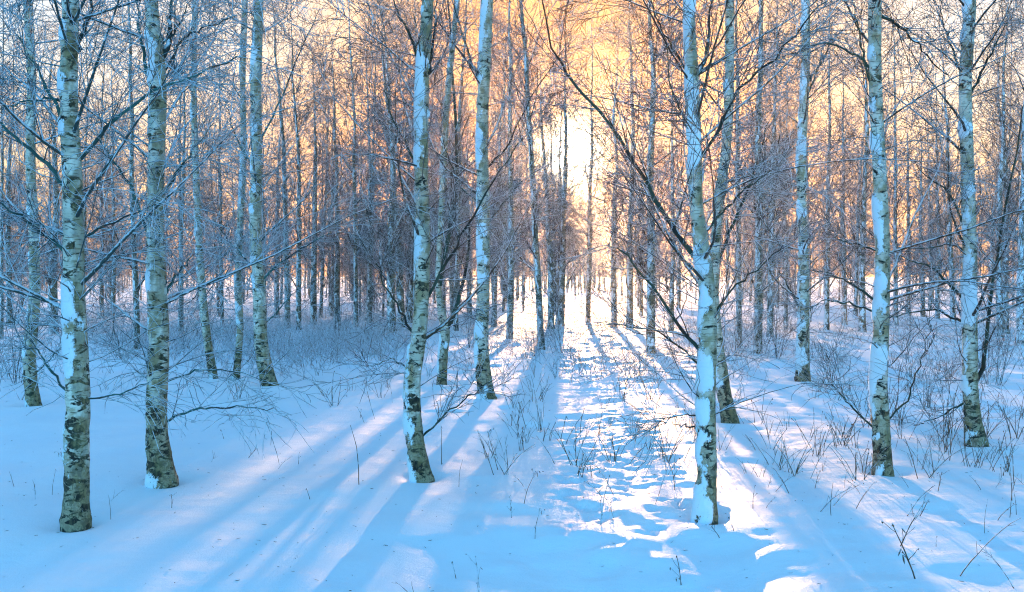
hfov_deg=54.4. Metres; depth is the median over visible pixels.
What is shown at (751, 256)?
birch tree
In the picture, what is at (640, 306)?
birch tree
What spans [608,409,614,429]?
dry stalk
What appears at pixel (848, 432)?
dry stalk
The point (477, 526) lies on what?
fallen bits
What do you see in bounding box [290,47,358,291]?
birch tree
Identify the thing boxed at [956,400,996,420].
dry stalk
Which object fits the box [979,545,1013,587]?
dry stalk
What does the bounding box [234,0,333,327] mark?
birch tree
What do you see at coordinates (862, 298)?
birch tree
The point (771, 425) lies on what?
dry stalk
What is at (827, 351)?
dry stalk
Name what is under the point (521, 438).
dry stalk
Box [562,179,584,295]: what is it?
birch tree
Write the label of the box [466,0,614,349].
birch tree
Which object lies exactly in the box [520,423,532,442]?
dry stalk
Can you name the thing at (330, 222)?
birch tree
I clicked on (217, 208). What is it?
birch tree
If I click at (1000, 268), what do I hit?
birch tree
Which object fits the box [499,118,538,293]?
birch tree
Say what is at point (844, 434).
dry stalk
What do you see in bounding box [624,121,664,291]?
birch tree
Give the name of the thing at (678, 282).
birch tree
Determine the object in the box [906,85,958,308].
birch tree
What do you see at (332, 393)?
dry stalk
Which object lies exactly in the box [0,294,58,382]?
bush
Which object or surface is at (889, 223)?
birch tree
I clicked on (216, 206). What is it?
birch tree
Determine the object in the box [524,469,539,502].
dry stalk
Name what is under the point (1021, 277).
birch tree
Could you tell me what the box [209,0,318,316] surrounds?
birch tree
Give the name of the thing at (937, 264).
birch tree
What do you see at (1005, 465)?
dry stalk
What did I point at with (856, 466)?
dry stalk
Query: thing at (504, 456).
dry stalk
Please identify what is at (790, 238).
birch tree
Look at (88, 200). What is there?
birch tree
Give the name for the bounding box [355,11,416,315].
birch tree
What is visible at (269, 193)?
birch tree
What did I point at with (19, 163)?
birch tree
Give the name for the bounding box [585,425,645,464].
dry stalk
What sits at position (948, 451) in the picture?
dry stalk
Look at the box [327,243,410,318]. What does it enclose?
bush
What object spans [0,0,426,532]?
birch tree
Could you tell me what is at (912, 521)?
dry stalk
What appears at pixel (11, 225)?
birch tree
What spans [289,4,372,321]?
birch tree
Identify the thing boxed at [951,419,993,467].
dry stalk
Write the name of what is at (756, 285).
birch tree
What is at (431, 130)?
birch tree
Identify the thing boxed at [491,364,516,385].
dry stalk
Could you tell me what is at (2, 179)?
birch tree
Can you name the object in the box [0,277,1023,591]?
ground
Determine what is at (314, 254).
birch tree
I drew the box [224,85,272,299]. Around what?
birch tree
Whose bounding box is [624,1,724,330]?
birch tree
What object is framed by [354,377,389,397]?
dry stalk
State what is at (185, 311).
bush
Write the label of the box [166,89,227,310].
birch tree
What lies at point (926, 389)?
dry stalk
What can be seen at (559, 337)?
bush
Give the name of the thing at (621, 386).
dry stalk
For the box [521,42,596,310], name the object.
birch tree
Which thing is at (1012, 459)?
dry stalk
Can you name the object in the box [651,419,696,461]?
dry stalk
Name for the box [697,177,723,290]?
birch tree
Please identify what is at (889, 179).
birch tree
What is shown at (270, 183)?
birch tree
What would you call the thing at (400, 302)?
birch tree
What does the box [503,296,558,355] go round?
bush
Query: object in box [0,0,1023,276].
sky
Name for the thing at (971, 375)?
birch tree
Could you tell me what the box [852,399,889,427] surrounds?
dry stalk
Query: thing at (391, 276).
birch tree
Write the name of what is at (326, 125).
birch tree
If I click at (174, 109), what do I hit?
birch tree
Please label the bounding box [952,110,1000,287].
birch tree
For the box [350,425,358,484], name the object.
dry stalk
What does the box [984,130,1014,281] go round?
birch tree
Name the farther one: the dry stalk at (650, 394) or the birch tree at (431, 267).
the birch tree at (431, 267)
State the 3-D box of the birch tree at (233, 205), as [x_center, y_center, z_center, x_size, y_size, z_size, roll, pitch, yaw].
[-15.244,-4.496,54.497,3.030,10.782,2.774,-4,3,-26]
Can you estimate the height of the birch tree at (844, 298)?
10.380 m
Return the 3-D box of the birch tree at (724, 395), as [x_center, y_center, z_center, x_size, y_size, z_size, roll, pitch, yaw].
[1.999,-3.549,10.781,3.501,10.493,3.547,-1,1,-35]
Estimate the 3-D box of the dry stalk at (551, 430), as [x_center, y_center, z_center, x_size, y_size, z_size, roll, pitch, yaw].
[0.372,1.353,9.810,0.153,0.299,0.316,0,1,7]
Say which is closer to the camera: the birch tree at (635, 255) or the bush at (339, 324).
the bush at (339, 324)
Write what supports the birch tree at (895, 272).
on the ground
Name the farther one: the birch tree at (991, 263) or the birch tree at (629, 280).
the birch tree at (991, 263)
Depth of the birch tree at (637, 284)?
51.89 m
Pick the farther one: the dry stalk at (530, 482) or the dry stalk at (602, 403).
the dry stalk at (602, 403)
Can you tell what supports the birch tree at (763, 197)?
on the ground
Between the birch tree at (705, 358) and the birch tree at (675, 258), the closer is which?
the birch tree at (705, 358)
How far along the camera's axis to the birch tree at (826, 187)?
26.93 m
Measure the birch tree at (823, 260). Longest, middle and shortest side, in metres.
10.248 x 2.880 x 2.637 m
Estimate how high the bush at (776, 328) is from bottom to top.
1.701 m
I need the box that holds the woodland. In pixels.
[11,183,1017,292]
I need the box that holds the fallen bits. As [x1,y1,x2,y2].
[0,373,1023,591]
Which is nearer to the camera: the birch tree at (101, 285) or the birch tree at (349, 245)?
the birch tree at (101, 285)
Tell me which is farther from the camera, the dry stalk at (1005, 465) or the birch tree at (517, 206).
the birch tree at (517, 206)
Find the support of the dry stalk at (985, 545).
on the ground
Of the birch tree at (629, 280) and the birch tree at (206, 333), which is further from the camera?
the birch tree at (629, 280)
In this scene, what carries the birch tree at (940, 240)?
on the ground
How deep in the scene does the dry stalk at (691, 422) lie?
10.23 m
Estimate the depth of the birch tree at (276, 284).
39.16 m
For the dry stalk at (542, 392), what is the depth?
12.60 m
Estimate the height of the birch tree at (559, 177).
12.010 m
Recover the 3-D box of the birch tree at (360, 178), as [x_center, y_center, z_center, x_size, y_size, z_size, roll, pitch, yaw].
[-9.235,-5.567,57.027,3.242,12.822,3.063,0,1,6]
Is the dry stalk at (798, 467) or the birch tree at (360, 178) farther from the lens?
the birch tree at (360, 178)
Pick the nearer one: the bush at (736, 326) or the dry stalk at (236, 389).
the dry stalk at (236, 389)
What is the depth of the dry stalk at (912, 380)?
14.04 m
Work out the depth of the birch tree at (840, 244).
63.16 m
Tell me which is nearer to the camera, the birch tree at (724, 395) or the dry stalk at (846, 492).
the dry stalk at (846, 492)
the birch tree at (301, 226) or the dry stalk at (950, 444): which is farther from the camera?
the birch tree at (301, 226)
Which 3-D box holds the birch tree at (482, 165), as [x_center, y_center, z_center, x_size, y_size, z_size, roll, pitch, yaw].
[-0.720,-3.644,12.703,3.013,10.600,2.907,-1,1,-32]
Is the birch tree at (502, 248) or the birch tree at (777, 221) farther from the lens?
the birch tree at (502, 248)
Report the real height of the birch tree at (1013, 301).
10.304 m
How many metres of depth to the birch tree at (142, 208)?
65.44 m
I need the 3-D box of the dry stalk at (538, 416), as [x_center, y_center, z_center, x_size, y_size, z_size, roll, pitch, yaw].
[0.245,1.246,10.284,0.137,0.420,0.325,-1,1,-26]
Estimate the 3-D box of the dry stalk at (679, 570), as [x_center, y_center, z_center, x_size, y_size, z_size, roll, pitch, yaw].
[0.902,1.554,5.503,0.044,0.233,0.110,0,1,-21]
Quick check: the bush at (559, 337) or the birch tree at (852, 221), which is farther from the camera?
the birch tree at (852, 221)
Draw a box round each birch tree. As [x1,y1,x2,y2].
[0,0,89,338]
[0,0,203,406]
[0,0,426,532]
[0,0,463,488]
[0,26,60,322]
[0,110,27,277]
[0,134,23,271]
[3,97,52,313]
[4,18,109,332]
[4,118,51,303]
[19,60,61,306]
[21,4,99,287]
[40,0,145,310]
[58,0,135,318]
[78,0,195,349]
[79,0,386,378]
[79,9,145,321]
[80,122,99,285]
[81,85,143,309]
[85,0,307,378]
[88,113,139,306]
[93,141,121,297]
[96,155,130,300]
[98,165,131,297]
[105,4,192,314]
[118,157,144,281]
[120,8,229,325]
[120,152,143,287]
[121,132,147,299]
[125,65,176,280]
[128,111,177,270]
[142,0,232,331]
[163,0,358,385]
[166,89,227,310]
[168,176,193,287]
[169,46,242,316]
[172,111,222,300]
[185,0,276,324]
[185,150,215,295]
[189,109,235,292]
[190,161,222,293]
[197,111,232,301]
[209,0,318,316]
[209,121,251,286]
[222,134,250,274]
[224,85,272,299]
[224,106,264,303]
[229,0,583,482]
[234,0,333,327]
[242,0,352,329]
[243,78,292,302]
[245,65,296,317]
[263,151,279,284]
[264,99,318,293]
[264,132,305,303]
[265,124,291,281]
[270,27,358,323]
[275,164,302,294]
[282,57,351,317]
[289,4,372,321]
[289,151,318,297]
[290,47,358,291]
[291,152,320,297]
[301,55,353,308]
[303,68,356,315]
[304,0,408,326]
[314,0,601,399]
[317,31,386,315]
[323,146,347,297]
[325,0,411,319]
[325,148,362,298]
[327,0,429,331]
[332,8,412,322]
[334,212,349,295]
[337,92,377,302]
[339,0,455,326]
[339,145,389,305]
[340,169,358,298]
[343,108,389,303]
[348,0,535,384]
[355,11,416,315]
[368,0,475,307]
[375,1,462,322]
[375,14,449,312]
[397,13,456,288]
[399,7,465,277]
[401,0,475,311]
[401,0,517,330]
[403,59,475,323]
[429,151,437,302]
[431,81,473,285]
[433,118,470,300]
[434,81,493,316]
[454,107,507,300]
[454,112,476,300]
[455,0,575,338]
[455,25,544,310]
[455,49,507,305]
[460,4,541,311]
[464,8,542,326]
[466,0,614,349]
[491,123,520,301]
[495,54,583,328]
[498,111,534,300]
[499,0,1005,524]
[499,117,541,303]
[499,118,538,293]
[502,58,566,310]
[505,0,871,423]
[507,140,527,299]
[514,158,546,295]
[517,9,601,317]
[520,0,620,325]
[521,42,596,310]
[536,0,626,322]
[538,100,594,307]
[539,96,586,280]
[560,3,645,326]
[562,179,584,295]
[569,162,592,294]
[570,0,722,353]
[590,0,689,328]
[606,89,677,315]
[609,186,633,294]
[619,115,664,306]
[619,144,646,297]
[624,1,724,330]
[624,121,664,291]
[636,134,675,307]
[642,61,710,308]
[643,177,675,303]
[656,97,703,300]
[666,183,686,291]
[676,0,912,381]
[679,0,817,345]
[679,148,721,303]
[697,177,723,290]
[701,0,842,353]
[702,161,716,241]
[707,135,735,282]
[709,97,753,300]
[718,0,846,336]
[721,0,1023,476]
[721,165,741,294]
[723,139,764,304]
[725,163,753,292]
[732,203,768,300]
[733,95,768,302]
[734,64,797,291]
[745,29,839,327]
[746,141,775,300]
[749,89,796,307]
[763,127,796,302]
[765,0,866,285]
[765,54,851,321]
[768,141,796,305]
[769,0,893,329]
[779,105,823,309]
[779,163,817,302]
[787,0,930,331]
[809,21,872,324]
[809,150,840,308]
[811,178,831,295]
[813,185,836,293]
[817,153,855,300]
[826,0,1023,447]
[831,58,889,315]
[839,101,873,302]
[845,155,856,284]
[848,70,918,311]
[848,157,874,289]
[849,0,948,324]
[858,165,904,295]
[859,121,901,288]
[874,82,936,315]
[888,101,955,316]
[898,31,976,318]
[906,0,997,321]
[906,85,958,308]
[916,142,956,301]
[916,183,945,297]
[920,104,961,294]
[934,142,959,288]
[942,5,1023,333]
[942,165,961,295]
[945,170,960,289]
[946,0,1023,345]
[951,0,1023,336]
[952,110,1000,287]
[954,0,1023,296]
[975,0,1023,273]
[976,111,1020,304]
[978,157,1015,288]
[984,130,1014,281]
[994,137,1016,304]
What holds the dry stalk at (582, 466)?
on the ground
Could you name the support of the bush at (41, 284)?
on the ground
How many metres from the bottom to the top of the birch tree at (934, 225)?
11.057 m
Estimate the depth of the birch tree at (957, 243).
66.65 m
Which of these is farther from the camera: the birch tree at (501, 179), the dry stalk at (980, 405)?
the birch tree at (501, 179)
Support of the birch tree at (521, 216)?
on the ground
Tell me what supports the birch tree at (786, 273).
on the ground
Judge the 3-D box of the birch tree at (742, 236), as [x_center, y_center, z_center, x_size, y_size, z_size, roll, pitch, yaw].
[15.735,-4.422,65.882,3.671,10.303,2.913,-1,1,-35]
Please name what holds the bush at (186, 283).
on the ground
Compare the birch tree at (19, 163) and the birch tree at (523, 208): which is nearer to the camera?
the birch tree at (19, 163)
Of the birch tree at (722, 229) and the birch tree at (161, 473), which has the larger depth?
the birch tree at (722, 229)
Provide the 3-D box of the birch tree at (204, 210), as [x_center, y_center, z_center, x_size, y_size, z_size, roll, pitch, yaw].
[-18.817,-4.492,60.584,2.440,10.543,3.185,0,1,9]
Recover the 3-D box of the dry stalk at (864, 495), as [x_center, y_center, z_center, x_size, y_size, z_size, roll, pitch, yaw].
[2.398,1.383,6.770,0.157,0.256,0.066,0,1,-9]
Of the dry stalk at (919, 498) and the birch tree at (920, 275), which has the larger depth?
the birch tree at (920, 275)
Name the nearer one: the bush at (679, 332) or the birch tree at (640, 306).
the bush at (679, 332)
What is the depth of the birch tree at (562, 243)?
31.28 m
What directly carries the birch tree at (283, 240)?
on the ground
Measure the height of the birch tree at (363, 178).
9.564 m
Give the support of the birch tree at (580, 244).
on the ground
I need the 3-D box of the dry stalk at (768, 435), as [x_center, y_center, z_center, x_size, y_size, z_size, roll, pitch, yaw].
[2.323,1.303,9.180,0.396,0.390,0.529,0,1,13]
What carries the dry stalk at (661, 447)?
on the ground
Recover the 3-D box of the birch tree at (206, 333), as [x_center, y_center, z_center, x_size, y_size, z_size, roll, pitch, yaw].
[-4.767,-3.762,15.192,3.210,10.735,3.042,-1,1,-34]
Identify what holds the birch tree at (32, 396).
on the ground
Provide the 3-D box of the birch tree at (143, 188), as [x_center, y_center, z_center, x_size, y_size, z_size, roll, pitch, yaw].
[-12.303,-4.470,34.233,2.919,11.487,2.857,0,1,-12]
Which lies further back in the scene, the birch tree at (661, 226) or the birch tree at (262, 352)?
the birch tree at (661, 226)
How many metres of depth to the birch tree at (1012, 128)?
30.78 m
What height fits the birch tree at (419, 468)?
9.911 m
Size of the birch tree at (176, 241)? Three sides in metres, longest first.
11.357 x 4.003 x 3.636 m
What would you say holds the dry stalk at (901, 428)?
on the ground
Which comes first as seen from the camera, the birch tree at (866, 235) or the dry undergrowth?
the dry undergrowth
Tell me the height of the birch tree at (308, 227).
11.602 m
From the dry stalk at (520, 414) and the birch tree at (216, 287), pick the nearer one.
the dry stalk at (520, 414)
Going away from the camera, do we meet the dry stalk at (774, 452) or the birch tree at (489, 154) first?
the dry stalk at (774, 452)
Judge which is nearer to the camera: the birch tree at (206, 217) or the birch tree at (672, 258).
the birch tree at (672, 258)
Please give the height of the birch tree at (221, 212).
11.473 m
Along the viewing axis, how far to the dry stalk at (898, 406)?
10.59 m
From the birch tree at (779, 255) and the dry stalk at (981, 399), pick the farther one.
the birch tree at (779, 255)
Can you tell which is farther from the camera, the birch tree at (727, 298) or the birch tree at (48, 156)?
the birch tree at (727, 298)
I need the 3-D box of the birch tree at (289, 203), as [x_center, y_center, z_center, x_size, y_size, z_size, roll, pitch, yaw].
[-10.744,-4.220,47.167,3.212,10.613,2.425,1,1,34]
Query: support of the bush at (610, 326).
on the ground
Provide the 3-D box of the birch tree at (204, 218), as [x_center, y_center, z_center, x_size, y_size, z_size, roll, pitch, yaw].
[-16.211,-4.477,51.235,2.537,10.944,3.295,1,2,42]
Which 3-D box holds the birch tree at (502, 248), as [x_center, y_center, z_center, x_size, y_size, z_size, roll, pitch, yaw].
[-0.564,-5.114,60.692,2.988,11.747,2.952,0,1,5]
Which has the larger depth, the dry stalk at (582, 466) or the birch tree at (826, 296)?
the birch tree at (826, 296)
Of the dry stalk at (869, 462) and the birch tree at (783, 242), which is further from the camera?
the birch tree at (783, 242)
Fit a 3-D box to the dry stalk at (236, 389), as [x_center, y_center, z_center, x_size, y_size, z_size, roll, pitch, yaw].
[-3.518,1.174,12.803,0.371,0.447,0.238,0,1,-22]
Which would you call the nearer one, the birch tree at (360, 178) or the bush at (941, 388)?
the bush at (941, 388)
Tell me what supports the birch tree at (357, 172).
on the ground
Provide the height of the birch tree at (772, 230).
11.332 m
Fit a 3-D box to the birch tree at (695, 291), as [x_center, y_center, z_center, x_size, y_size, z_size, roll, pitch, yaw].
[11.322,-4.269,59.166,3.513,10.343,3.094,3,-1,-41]
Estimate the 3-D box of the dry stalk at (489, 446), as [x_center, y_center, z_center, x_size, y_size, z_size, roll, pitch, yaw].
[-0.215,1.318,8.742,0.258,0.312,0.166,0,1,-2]
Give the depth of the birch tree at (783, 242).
53.02 m
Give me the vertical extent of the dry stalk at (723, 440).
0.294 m
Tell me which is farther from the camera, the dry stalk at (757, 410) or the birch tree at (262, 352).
the birch tree at (262, 352)
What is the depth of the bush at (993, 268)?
60.04 m
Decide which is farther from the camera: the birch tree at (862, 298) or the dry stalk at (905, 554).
the birch tree at (862, 298)
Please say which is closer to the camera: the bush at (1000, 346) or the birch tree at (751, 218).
the bush at (1000, 346)
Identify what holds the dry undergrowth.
on the ground
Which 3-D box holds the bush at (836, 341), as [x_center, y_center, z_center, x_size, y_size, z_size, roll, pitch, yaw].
[4.845,0.870,14.774,1.549,1.115,1.117,0,1,-20]
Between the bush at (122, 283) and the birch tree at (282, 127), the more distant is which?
the bush at (122, 283)
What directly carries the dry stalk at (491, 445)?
on the ground
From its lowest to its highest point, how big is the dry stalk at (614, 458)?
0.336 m
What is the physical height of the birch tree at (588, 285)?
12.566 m
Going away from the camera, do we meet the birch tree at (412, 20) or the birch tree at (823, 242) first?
the birch tree at (412, 20)
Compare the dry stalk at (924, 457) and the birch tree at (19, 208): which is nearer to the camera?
the dry stalk at (924, 457)
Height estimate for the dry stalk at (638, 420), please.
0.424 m
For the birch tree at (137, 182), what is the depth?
63.20 m
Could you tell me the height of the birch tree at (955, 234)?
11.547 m
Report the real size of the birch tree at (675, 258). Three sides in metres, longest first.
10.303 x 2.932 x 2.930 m
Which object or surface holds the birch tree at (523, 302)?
on the ground
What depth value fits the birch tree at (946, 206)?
78.42 m
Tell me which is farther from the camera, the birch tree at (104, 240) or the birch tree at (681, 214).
the birch tree at (104, 240)
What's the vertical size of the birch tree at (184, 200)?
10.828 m
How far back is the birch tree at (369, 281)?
33.51 m
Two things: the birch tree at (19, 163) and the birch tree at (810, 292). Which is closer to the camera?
the birch tree at (810, 292)
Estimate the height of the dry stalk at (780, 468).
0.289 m
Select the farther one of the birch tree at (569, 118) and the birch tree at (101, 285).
the birch tree at (569, 118)
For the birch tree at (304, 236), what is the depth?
70.77 m
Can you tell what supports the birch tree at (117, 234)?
on the ground
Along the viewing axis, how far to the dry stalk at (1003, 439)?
9.07 m
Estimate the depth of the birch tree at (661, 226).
50.29 m
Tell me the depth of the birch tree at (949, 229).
34.10 m
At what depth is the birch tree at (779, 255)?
57.37 m
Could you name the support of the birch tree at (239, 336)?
on the ground
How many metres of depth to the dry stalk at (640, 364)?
15.57 m
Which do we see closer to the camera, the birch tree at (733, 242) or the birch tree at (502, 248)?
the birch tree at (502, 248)
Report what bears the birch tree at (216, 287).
on the ground
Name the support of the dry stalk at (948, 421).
on the ground
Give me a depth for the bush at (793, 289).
53.40 m
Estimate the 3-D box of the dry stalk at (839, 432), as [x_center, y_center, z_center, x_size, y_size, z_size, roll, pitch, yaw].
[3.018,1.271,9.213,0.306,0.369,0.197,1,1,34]
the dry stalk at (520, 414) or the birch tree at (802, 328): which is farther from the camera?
the birch tree at (802, 328)
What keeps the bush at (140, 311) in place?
on the ground
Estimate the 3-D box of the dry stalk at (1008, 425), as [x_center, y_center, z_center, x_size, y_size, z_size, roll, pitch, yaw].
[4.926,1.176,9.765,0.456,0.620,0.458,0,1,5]
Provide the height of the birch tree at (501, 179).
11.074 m
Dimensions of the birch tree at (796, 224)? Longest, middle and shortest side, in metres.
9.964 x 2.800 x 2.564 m
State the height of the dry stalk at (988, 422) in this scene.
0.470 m
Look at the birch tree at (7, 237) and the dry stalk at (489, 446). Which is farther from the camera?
the birch tree at (7, 237)
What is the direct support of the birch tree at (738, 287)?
on the ground
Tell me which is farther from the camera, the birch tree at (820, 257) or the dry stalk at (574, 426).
the birch tree at (820, 257)
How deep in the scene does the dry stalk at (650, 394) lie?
12.89 m
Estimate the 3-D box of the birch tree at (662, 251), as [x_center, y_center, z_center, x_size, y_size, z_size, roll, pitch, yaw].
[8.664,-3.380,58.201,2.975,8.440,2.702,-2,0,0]
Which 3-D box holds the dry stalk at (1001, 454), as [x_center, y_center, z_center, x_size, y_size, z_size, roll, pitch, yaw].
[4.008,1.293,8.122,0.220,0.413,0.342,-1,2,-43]
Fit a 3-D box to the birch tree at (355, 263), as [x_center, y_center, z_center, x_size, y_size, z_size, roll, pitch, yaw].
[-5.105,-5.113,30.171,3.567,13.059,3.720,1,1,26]
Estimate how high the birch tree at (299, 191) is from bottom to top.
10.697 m
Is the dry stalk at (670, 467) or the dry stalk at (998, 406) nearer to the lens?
the dry stalk at (670, 467)
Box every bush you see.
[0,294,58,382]
[25,266,59,295]
[87,301,146,357]
[95,262,142,298]
[141,250,227,309]
[168,271,267,348]
[301,282,378,345]
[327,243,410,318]
[338,292,412,350]
[344,211,490,318]
[448,289,526,347]
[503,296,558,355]
[522,295,608,352]
[591,309,630,346]
[638,304,728,351]
[719,281,830,357]
[725,279,809,357]
[780,272,818,299]
[784,317,865,386]
[859,336,1022,428]
[889,305,929,358]
[936,274,1023,384]
[977,246,1016,292]
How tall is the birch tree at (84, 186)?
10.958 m
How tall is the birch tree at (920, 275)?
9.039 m
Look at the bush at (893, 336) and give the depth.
19.09 m
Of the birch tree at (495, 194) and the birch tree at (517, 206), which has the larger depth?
the birch tree at (517, 206)
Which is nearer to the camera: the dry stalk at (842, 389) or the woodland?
the dry stalk at (842, 389)
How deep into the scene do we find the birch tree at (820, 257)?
83.69 m
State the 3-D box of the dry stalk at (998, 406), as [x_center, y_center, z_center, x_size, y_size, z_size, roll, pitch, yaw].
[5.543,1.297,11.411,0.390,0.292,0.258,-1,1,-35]
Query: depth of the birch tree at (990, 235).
58.07 m
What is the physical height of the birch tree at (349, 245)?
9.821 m
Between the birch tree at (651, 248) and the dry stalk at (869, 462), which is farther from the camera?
the birch tree at (651, 248)
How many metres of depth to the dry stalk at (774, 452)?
8.48 m
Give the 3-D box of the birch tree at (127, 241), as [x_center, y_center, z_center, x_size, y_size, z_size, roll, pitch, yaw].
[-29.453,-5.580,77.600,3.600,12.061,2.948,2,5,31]
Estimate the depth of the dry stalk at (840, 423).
9.88 m
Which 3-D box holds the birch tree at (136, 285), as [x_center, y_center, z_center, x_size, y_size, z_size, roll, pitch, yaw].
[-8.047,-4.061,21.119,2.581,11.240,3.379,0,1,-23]
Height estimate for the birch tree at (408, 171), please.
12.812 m
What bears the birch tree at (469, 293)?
on the ground
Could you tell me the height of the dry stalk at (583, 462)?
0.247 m
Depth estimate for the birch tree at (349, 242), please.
64.61 m
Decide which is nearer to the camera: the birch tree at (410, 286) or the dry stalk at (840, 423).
the dry stalk at (840, 423)
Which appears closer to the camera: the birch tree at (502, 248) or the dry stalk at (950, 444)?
the dry stalk at (950, 444)
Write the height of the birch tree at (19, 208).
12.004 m
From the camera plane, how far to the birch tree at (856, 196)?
58.52 m
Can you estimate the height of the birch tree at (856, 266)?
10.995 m
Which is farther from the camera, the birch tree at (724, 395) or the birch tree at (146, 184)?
the birch tree at (146, 184)
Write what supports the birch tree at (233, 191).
on the ground
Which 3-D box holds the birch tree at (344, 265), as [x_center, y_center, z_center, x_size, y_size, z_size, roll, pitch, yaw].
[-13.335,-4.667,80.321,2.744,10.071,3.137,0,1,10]
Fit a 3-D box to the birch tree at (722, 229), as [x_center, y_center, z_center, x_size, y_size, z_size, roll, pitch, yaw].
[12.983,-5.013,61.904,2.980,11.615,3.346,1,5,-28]
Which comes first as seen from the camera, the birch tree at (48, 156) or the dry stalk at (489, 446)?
the dry stalk at (489, 446)
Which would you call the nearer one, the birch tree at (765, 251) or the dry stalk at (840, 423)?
the dry stalk at (840, 423)
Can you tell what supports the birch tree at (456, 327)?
on the ground
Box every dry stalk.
[226,371,247,398]
[312,371,352,406]
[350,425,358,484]
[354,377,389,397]
[441,426,441,463]
[466,553,482,591]
[475,430,498,458]
[479,430,534,474]
[487,428,497,469]
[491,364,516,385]
[502,415,533,436]
[510,400,529,425]
[514,392,531,412]
[518,424,526,450]
[519,373,544,391]
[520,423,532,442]
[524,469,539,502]
[525,397,544,431]
[531,377,553,401]
[538,421,596,465]
[543,417,557,440]
[560,411,590,442]
[569,451,592,476]
[577,449,590,473]
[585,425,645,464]
[587,460,613,494]
[596,393,612,409]
[596,409,610,435]
[598,429,630,460]
[599,471,609,525]
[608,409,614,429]
[612,362,635,401]
[620,403,642,435]
[625,356,654,375]
[633,365,671,399]
[650,428,691,449]
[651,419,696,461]
[652,431,665,457]
[659,451,675,489]
[663,458,691,475]
[670,555,681,584]
[675,403,694,430]
[688,406,694,430]
[716,424,732,450]
[735,390,772,423]
[744,416,786,449]
[752,437,785,465]
[760,410,782,435]
[762,439,803,469]
[776,430,837,477]
[791,409,833,455]
[813,335,844,359]
[820,373,850,400]
[820,482,855,511]
[822,414,854,448]
[825,408,870,447]
[826,404,860,437]
[827,431,885,480]
[833,422,852,445]
[833,480,863,505]
[846,389,868,407]
[846,443,891,475]
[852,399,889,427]
[856,481,876,508]
[860,453,877,474]
[881,520,918,578]
[889,386,911,425]
[890,414,921,438]
[899,428,968,478]
[900,500,929,545]
[906,371,924,391]
[907,440,932,467]
[907,485,934,515]
[916,394,966,453]
[922,374,933,406]
[928,438,971,462]
[942,383,963,437]
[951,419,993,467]
[955,383,999,418]
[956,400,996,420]
[957,380,1000,426]
[960,518,1019,575]
[961,401,1014,438]
[976,430,1023,471]
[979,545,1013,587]
[980,396,1008,416]
[987,384,1023,438]
[992,383,1023,403]
[998,428,1008,452]
[1000,454,1011,476]
[1004,448,1011,494]
[1007,427,1014,485]
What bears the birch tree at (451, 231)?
on the ground
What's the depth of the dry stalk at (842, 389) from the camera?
13.04 m
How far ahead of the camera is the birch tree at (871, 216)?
54.57 m
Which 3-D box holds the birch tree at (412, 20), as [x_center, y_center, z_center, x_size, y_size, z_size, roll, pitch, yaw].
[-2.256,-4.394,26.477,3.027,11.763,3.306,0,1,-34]
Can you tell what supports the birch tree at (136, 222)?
on the ground
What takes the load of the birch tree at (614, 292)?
on the ground
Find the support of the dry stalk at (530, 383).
on the ground
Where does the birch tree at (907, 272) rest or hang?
on the ground
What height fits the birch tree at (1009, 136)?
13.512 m
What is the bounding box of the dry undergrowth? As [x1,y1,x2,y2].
[0,296,1023,383]
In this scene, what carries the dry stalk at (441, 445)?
on the ground
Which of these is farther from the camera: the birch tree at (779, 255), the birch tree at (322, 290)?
the birch tree at (779, 255)
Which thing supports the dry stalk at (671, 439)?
on the ground
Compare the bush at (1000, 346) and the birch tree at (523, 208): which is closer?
the bush at (1000, 346)
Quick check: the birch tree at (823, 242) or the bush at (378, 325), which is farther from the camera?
the birch tree at (823, 242)
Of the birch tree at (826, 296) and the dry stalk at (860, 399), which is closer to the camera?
the dry stalk at (860, 399)
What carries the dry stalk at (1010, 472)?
on the ground
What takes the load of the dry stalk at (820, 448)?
on the ground
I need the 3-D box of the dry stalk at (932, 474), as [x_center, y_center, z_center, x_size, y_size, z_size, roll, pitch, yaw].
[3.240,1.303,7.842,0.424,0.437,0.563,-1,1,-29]
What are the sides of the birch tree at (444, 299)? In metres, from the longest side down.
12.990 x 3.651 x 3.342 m
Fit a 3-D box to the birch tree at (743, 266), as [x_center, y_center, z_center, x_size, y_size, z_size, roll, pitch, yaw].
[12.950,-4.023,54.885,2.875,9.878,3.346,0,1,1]
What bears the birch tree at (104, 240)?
on the ground
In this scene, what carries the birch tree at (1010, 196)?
on the ground
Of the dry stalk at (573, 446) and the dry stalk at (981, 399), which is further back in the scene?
the dry stalk at (981, 399)
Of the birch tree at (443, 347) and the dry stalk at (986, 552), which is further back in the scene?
the birch tree at (443, 347)
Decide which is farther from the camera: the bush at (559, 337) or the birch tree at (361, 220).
the birch tree at (361, 220)
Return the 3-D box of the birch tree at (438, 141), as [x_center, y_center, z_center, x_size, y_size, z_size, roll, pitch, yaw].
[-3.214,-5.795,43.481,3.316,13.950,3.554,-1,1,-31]
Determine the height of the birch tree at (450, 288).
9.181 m
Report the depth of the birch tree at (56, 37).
37.73 m
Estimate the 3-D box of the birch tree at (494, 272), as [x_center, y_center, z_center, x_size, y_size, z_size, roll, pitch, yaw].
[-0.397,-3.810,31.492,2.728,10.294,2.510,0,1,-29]
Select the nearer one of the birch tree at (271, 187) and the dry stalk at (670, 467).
the dry stalk at (670, 467)
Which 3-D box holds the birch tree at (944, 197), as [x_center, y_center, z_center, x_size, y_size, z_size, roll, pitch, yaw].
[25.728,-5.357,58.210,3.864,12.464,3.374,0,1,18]
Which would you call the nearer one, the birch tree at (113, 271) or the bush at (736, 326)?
the bush at (736, 326)
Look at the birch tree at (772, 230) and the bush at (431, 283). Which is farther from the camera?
the bush at (431, 283)
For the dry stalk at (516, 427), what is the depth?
10.04 m
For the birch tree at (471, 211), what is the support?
on the ground

